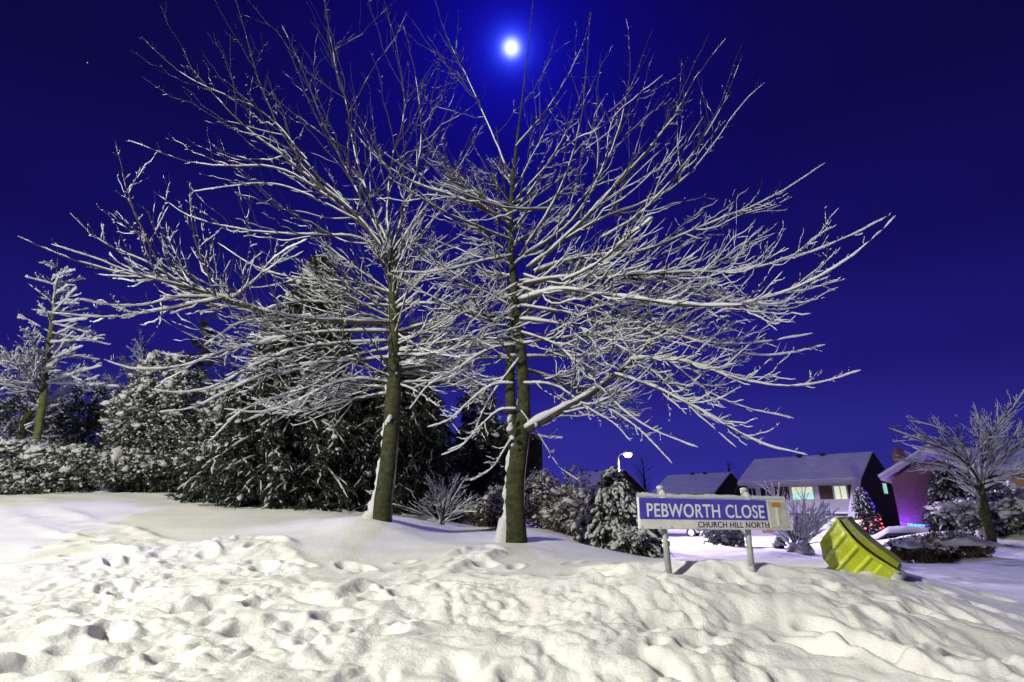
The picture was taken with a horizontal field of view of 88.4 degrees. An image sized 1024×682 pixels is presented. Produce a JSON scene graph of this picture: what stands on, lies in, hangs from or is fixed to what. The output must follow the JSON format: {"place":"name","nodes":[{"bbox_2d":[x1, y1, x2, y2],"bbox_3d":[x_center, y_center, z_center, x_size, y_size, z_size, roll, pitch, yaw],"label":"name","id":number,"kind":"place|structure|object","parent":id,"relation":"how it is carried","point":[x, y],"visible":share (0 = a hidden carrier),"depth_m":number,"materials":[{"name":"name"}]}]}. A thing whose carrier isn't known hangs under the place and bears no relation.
{"place":"outdoors","nodes":[
{"label":"outdoors","id":0,"kind":"place"},
{"bbox_2d":[0,485,1023,681],"bbox_3d":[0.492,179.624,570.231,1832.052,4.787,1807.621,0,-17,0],"label":"ground","id":1,"kind":"structure","parent":0,"point":[103,585],"depth_m":4.22,"materials":[{"name":"white snow"}]},
{"bbox_2d":[8,394,64,451],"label":"forked tree","id":2,"kind":"object","parent":1,"relation":"on","point":[22,425],"visible":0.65,"depth_m":15.19,"materials":[{"name":"white plant"}]},
{"bbox_2d":[0,341,92,447],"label":"bare tree","id":3,"kind":"object","parent":1,"relation":"on","point":[3,435],"visible":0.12,"depth_m":22.26,"materials":[{"name":"grey plant"}]},
{"bbox_2d":[0,437,117,494],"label":"evergreen shrub","id":4,"kind":"object","parent":1,"relation":"on","point":[20,471],"visible":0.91,"depth_m":11.89,"materials":[{"name":"green plant"}]},
{"bbox_2d":[0,259,119,441],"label":"slender tree","id":5,"kind":"object","parent":1,"relation":"on","point":[46,373],"visible":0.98,"depth_m":15.05,"materials":[{"name":"white plant"}]},
{"bbox_2d":[0,385,120,473],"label":"evergreen bush","id":6,"kind":"object","parent":1,"relation":"on","point":[63,415],"visible":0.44,"depth_m":17.03,"materials":[{"name":"green plant"}]},
{"bbox_2d":[26,360,126,445],"bbox_3d":[-14.637,2.886,17.922,3.587,4.406,2.956,0,-17,0],"label":"bare tree","id":7,"kind":"object","parent":1,"relation":"on","point":[94,397],"visible":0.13,"depth_m":18.13,"materials":[{"name":"grey plant"}]},
{"bbox_2d":[59,328,154,449],"bbox_3d":[-14.490,2.537,19.910,3.676,6.106,2.823,-6,-18,17],"label":"bare tree","id":8,"kind":"object","parent":1,"relation":"on","point":[133,364],"visible":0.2,"depth_m":20.22,"materials":[{"name":"grey plant"}]},
{"bbox_2d":[83,446,176,492],"bbox_3d":[-8.938,3.072,12.431,1.970,1.145,1.346,17,-24,-42],"label":"evergreen shrub","id":9,"kind":"object","parent":1,"relation":"on","point":[133,466],"visible":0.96,"depth_m":12.14,"materials":[{"name":"green plant"}]},
{"bbox_2d":[94,349,249,492],"bbox_3d":[-8.779,1.998,13.650,4.373,3.931,2.877,0,-17,0],"label":"evergreen shrub","id":10,"kind":"object","parent":1,"relation":"on","point":[153,429],"visible":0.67,"depth_m":13.26,"materials":[{"name":"green plant"}]},
{"bbox_2d":[175,302,223,413],"bbox_3d":[-11.610,1.699,19.312,2.291,6.974,2.278,0,-17,0],"label":"thin conifer","id":11,"kind":"object","parent":1,"relation":"on","point":[204,325],"visible":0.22,"depth_m":19.72,"materials":[{"name":"green plant"}]},
{"bbox_2d":[158,400,247,442],"bbox_3d":[-10.306,3.369,17.245,4.637,3.151,2.086,0,-17,0],"label":"evergreen bush","id":12,"kind":"object","parent":1,"relation":"on","point":[215,424],"visible":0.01,"depth_m":17.29,"materials":[{"name":"green plant"}]},
{"bbox_2d":[171,439,240,497],"bbox_3d":[-6.499,2.884,11.603,1.566,1.486,1.591,0,-17,0],"label":"evergreen shrub","id":13,"kind":"object","parent":1,"relation":"on","point":[197,454],"visible":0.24,"depth_m":11.22,"materials":[{"name":"green plant"}]},
{"bbox_2d":[198,335,250,410],"bbox_3d":[-11.586,2.740,20.574,4.180,6.266,3.766,16,-24,-42],"label":"bare tree","id":14,"kind":"object","parent":1,"relation":"on","point":[234,369],"visible":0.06,"depth_m":21.51,"materials":[{"name":"green plant"}]},
{"bbox_2d":[164,254,396,512],"bbox_3d":[-4.952,1.175,12.610,5.278,7.216,4.831,0,-17,0],"label":"dark conifer","id":15,"kind":"object","parent":1,"relation":"on","point":[279,462],"visible":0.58,"depth_m":11.04,"materials":[{"name":"green plant"}]},
{"bbox_2d":[17,0,561,521],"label":"cherry tree","id":16,"kind":"object","parent":1,"relation":"on","point":[389,256],"visible":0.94,"depth_m":8.46,"materials":[{"name":"white plant"}]},
{"bbox_2d":[331,342,475,522],"bbox_3d":[-2.612,2.382,12.851,3.980,4.979,4.211,0,-17,0],"label":"dark conifer","id":17,"kind":"object","parent":1,"relation":"on","point":[422,447],"visible":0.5,"depth_m":11.93,"materials":[{"name":"green plant"}]},
{"bbox_2d":[392,472,483,524],"bbox_3d":[-1.547,3.115,10.316,2.159,1.075,1.060,-5,-18,16],"label":"bramble shrub","id":18,"kind":"object","parent":1,"relation":"on","point":[444,508],"visible":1,"depth_m":10.18,"materials":[{"name":"white plant"}]},
{"bbox_2d":[453,382,507,514],"bbox_3d":[-1.302,2.931,14.397,2.728,3.828,1.978,0,-17,0],"label":"evergreen bush","id":19,"kind":"object","parent":1,"relation":"on","point":[483,449],"visible":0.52,"depth_m":14.32,"materials":[{"name":"green plant"}]},
{"bbox_2d":[460,483,531,527],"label":"shrub","id":20,"kind":"object","parent":1,"relation":"on","point":[490,513],"visible":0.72,"depth_m":10.18,"materials":[{"name":"green plant"}]},
{"bbox_2d":[456,423,542,517],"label":"house","id":21,"kind":"structure","parent":1,"relation":"on","point":[534,459],"depth_m":16.65,"materials":[{"name":"brick"}]},
{"bbox_2d":[525,471,584,533],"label":"shrub","id":22,"kind":"object","parent":1,"relation":"on","point":[545,497],"visible":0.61,"depth_m":10.74,"materials":[{"name":"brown plant"}]},
{"bbox_2d":[524,464,591,519],"bbox_3d":[1.260,4.423,14.739,2.155,1.987,1.503,0,-17,0],"label":"shrub","id":23,"kind":"object","parent":1,"relation":"on","point":[566,477],"visible":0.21,"depth_m":14.89,"materials":[{"name":"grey plant"}]},
{"bbox_2d":[539,488,591,536],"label":"shrub","id":24,"kind":"object","parent":1,"relation":"on","point":[569,510],"visible":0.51,"depth_m":10.09,"materials":[{"name":"brown plant"}]},
{"bbox_2d":[568,469,646,510],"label":"house","id":25,"kind":"structure","parent":1,"relation":"on","point":[595,477],"depth_m":71.00,"materials":[{"name":"white paint"}]},
{"bbox_2d":[346,0,895,542],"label":"cherry tree","id":26,"kind":"object","parent":1,"relation":"on","point":[522,424],"visible":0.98,"depth_m":8.18,"materials":[{"name":"white plant"}]},
{"bbox_2d":[571,465,674,557],"bbox_3d":[1.775,3.163,9.087,2.042,2.039,2.130,-4,-18,13],"label":"pointed conifer","id":27,"kind":"object","parent":1,"relation":"on","point":[613,502],"visible":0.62,"depth_m":8.80,"materials":[{"name":"green plant"}]},
{"bbox_2d":[617,451,632,468],"bbox_3d":[5.667,7.589,25.916,0.855,4.271,0.355,0,-17,0],"label":"street lamp","id":28,"kind":"object","parent":1,"relation":"on","point":[627,453],"visible":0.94,"depth_m":26.39,"materials":[{"name":"grey metal"}]},
{"bbox_2d":[607,523,657,557],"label":"shrub","id":29,"kind":"object","parent":1,"relation":"on","point":[634,537],"visible":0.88,"depth_m":8.25,"materials":[{"name":"green plant"}]},
{"bbox_2d":[633,452,652,491],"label":"distant tree","id":30,"kind":"object","parent":1,"relation":"on","point":[644,480],"visible":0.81,"depth_m":82.57,"materials":[{"name":"black plant"}]},
{"bbox_2d":[667,529,701,535],"bbox_3d":[10.965,12.370,35.948,4.210,1.852,1.814,-9,-20,27],"label":"parked car","id":31,"kind":"object","parent":1,"relation":"on","point":[691,532],"visible":0.09,"depth_m":34.62,"materials":[{"name":"grey paint"}]},
{"bbox_2d":[652,472,742,533],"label":"house","id":32,"kind":"structure","parent":1,"relation":"on","point":[721,483],"depth_m":54.96,"materials":[{"name":"white paint"}]},
{"bbox_2d":[636,485,792,574],"bbox_3d":[1.877,1.846,4.800,1.558,1.018,0.109,4,-18,-11],"label":"street name sign","id":33,"kind":"object","parent":1,"relation":"on","point":[664,511],"visible":1,"depth_m":4.82,"materials":[{"name":"blue"}]},
{"bbox_2d":[697,529,745,546],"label":"rounded shrub","id":34,"kind":"object","parent":1,"relation":"on","point":[732,538],"visible":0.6,"depth_m":19.37,"materials":[{"name":"grey plant"}]},
{"bbox_2d":[720,462,738,475],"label":"distant tree","id":35,"kind":"object","parent":1,"relation":"on","point":[730,468],"visible":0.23,"depth_m":85.59,"materials":[{"name":"black plant"}]},
{"bbox_2d":[771,533,790,548],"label":"tiny shrub","id":36,"kind":"object","parent":1,"relation":"on","point":[778,542],"visible":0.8,"depth_m":16.73,"materials":[{"name":"grey plant"}]},
{"bbox_2d":[757,478,838,544],"bbox_3d":[7.688,4.734,14.312,2.016,2.056,2.713,-9,-19,26],"label":"bare shrub","id":37,"kind":"object","parent":1,"relation":"on","point":[805,526],"visible":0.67,"depth_m":14.00,"materials":[{"name":"white plant"}]},
{"bbox_2d":[785,540,814,554],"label":"snow ball shrub","id":38,"kind":"object","parent":1,"relation":"on","point":[802,547],"visible":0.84,"depth_m":12.04,"materials":[{"name":"white snow"}]},
{"bbox_2d":[734,452,900,534],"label":"house","id":39,"kind":"structure","parent":1,"relation":"on","point":[836,481],"depth_m":40.40,"materials":[{"name":"white paint"}]},
{"bbox_2d":[747,488,756,495],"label":"window","id":40,"kind":"structure","parent":39,"relation":"in","point":[752,491],"depth_m":43.51,"materials":[{"name":"black glass"}]},
{"bbox_2d":[759,487,772,495],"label":"window","id":41,"kind":"structure","parent":39,"relation":"in","point":[763,492],"depth_m":42.80,"materials":[{"name":"black glass"}]},
{"bbox_2d":[790,486,814,498],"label":"window","id":42,"kind":"structure","parent":39,"relation":"in","point":[809,489],"depth_m":40.61,"materials":[{"name":"glass"}]},
{"bbox_2d":[820,517,835,524],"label":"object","id":43,"kind":"structure","parent":39,"relation":"in","point":[833,519],"depth_m":37.17,"materials":[{"name":"white paint"}]},
{"bbox_2d":[832,485,848,498],"bbox_3d":[24.136,11.133,38.644,0.070,1.030,0.920,14,-22,-38],"label":"window","id":44,"kind":"structure","parent":39,"relation":"in","point":[840,491],"depth_m":38.65,"materials":[{"name":"beige glass"}]},
{"bbox_2d":[881,483,887,493],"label":"window","id":45,"kind":"structure","parent":39,"relation":"in","point":[884,486],"depth_m":40.67,"materials":[{"name":"teal glass"}]},
{"bbox_2d":[809,523,830,539],"bbox_3d":[14.263,9.232,24.358,1.814,1.621,4.210,-8,-19,24],"label":"parked car","id":46,"kind":"object","parent":1,"relation":"on","point":[827,526],"visible":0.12,"depth_m":23.74,"materials":[{"name":"white paint"}]},
{"bbox_2d":[819,516,906,580],"bbox_3d":[3.744,2.231,5.583,0.659,0.695,1.244,-12,-21,35],"label":"grit bin","id":47,"kind":"object","parent":1,"relation":"on","point":[849,544],"visible":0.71,"depth_m":5.31,"materials":[{"name":"plastic"}]},
{"bbox_2d":[851,487,884,534],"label":"conifer","id":48,"kind":"object","parent":1,"relation":"on","point":[866,513],"visible":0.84,"depth_m":23.56,"materials":[{"name":"green plant"}]},
{"bbox_2d":[861,503,883,528],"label":"string lights","id":49,"kind":"object","parent":48,"relation":"attached to","point":[875,520],"visible":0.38,"depth_m":23.13,"materials":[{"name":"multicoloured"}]},
{"bbox_2d":[871,526,928,539],"bbox_3d":[12.788,6.896,17.223,4.210,1.609,1.814,-14,-22,38],"label":"parked car","id":50,"kind":"object","parent":1,"relation":"on","point":[889,532],"visible":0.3,"depth_m":16.99,"materials":[{"name":"grey paint"}]},
{"bbox_2d":[883,533,954,562],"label":"hedge","id":51,"kind":"object","parent":1,"relation":"on","point":[918,548],"visible":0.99,"depth_m":11.50,"materials":[{"name":"brown plant"}]},
{"bbox_2d":[877,424,993,525],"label":"house","id":52,"kind":"structure","parent":1,"relation":"on","point":[909,490],"depth_m":25.03,"materials":[{"name":"purple brick"}]},
{"bbox_2d":[900,521,927,526],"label":"icicle lights","id":53,"kind":"object","parent":52,"relation":"attached to","point":[907,523],"visible":0.45,"depth_m":23.79,"materials":[{"name":"blue plastic"}]},
{"bbox_2d":[921,462,972,534],"bbox_3d":[13.594,4.975,16.197,1.993,2.582,2.190,-10,-20,28],"label":"weeping conifer","id":54,"kind":"object","parent":1,"relation":"on","point":[940,489],"visible":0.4,"depth_m":16.15,"materials":[{"name":"green plant"}]},
{"bbox_2d":[888,388,1023,542],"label":"spreading tree","id":55,"kind":"object","parent":1,"relation":"on","point":[982,484],"visible":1,"depth_m":13.55,"materials":[{"name":"white plant"}]},
{"bbox_2d":[923,529,1004,559],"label":"hedge","id":56,"kind":"object","parent":1,"relation":"on","point":[959,543],"visible":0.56,"depth_m":11.79,"materials":[{"name":"brown plant"}]},
{"bbox_2d":[909,448,1023,492],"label":"house","id":57,"kind":"structure","parent":1,"relation":"on","point":[1019,482],"depth_m":22.62,"materials":[{"name":"brick"}]},
{"bbox_2d":[923,482,1023,537],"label":"garden hedge","id":58,"kind":"object","parent":1,"relation":"on","point":[1006,506],"visible":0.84,"depth_m":13.91,"materials":[{"name":"green plant"}]},
{"bbox_2d":[0,0,1023,492],"label":"sky","id":59,"kind":"structure","parent":0,"point":[913,110],"materials":[{"name":"blue"}]},
{"bbox_2d":[507,43,515,51],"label":"moon","id":60,"kind":"object","parent":59,"relation":"in","point":[511,47],"visible":1,"depth_m":781.91,"materials":[{"name":"white"}]}
]}

